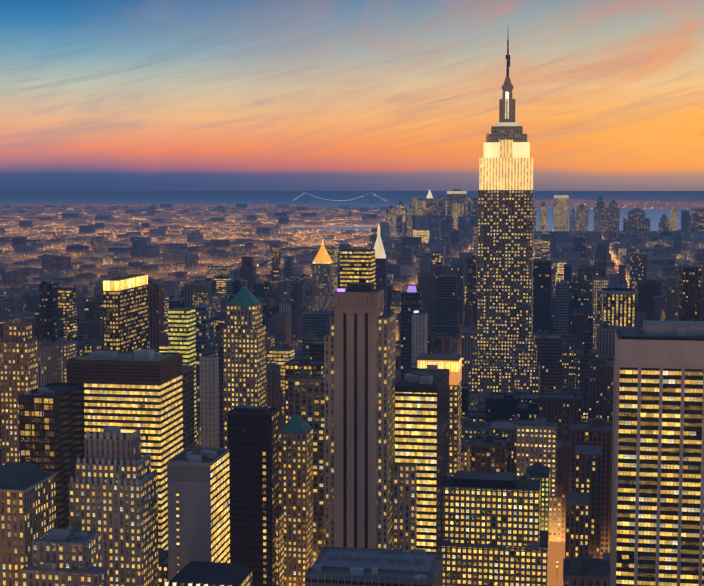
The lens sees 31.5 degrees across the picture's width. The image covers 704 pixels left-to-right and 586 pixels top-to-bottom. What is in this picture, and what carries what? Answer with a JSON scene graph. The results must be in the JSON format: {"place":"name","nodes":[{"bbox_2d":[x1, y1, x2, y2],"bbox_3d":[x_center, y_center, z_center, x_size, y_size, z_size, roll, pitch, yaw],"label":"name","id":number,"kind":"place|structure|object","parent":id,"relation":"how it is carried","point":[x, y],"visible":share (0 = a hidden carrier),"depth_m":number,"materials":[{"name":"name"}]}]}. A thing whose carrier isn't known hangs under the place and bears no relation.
{"place":"outdoors","nodes":[
{"label":"outdoors","id":0,"kind":"place"},
{"bbox_2d":[0,194,552,208],"bbox_3d":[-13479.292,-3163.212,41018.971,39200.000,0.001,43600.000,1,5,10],"label":"sea water","id":1,"kind":"structure","parent":0,"point":[382,200],"depth_m":30607.43,"materials":[{"name":"blue liquid"}]},
{"bbox_2d":[0,191,703,585],"bbox_3d":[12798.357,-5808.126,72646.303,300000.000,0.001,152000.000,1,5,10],"label":"ground","id":2,"kind":"structure","parent":0,"point":[556,555],"depth_m":42287.54,"materials":[{"name":"grey"}]},
{"bbox_2d":[7,208,666,566],"bbox_3d":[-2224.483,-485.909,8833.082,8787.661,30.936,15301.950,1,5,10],"label":"street lamps","id":3,"kind":"object","parent":2,"relation":"on","point":[228,236],"visible":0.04,"depth_m":7167.69,"materials":[{"name":"orange"}]},
{"bbox_2d":[269,192,411,205],"bbox_3d":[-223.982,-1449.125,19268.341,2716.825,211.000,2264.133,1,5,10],"label":"suspension bridge","id":4,"kind":"structure","parent":2,"relation":"on","point":[370,198],"depth_m":19064.42,"materials":[{"name":"grey metal"}]},
{"bbox_2d":[0,39,703,585],"bbox_3d":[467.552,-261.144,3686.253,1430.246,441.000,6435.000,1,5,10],"label":"skyscrapers","id":5,"kind":"structure","parent":2,"relation":"on","point":[106,479],"depth_m":701.14,"materials":[{"name":"grey concrete"}]},
{"bbox_2d":[0,204,703,585],"bbox_3d":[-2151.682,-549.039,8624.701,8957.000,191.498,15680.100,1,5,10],"label":"city blocks","id":6,"kind":"structure","parent":2,"relation":"on","point":[52,290],"depth_m":1892.23,"materials":[{"name":"grey concrete"}]},
{"bbox_2d":[0,0,703,190],"label":"sky","id":7,"kind":"structure","parent":0,"point":[96,95],"materials":[{"name":"orange"}]},
{"bbox_2d":[282,209,690,230],"bbox_3d":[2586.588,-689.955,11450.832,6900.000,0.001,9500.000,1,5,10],"label":"bay water","id":8,"kind":"structure","parent":0,"point":[654,215],"depth_m":10813.29,"materials":[{"name":"blue liquid"}]},
{"bbox_2d":[534,198,703,208],"bbox_3d":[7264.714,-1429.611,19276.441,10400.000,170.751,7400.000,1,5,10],"label":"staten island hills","id":9,"kind":"structure","parent":0,"point":[572,203],"depth_m":17080.17,"materials":[{"name":"grey"}]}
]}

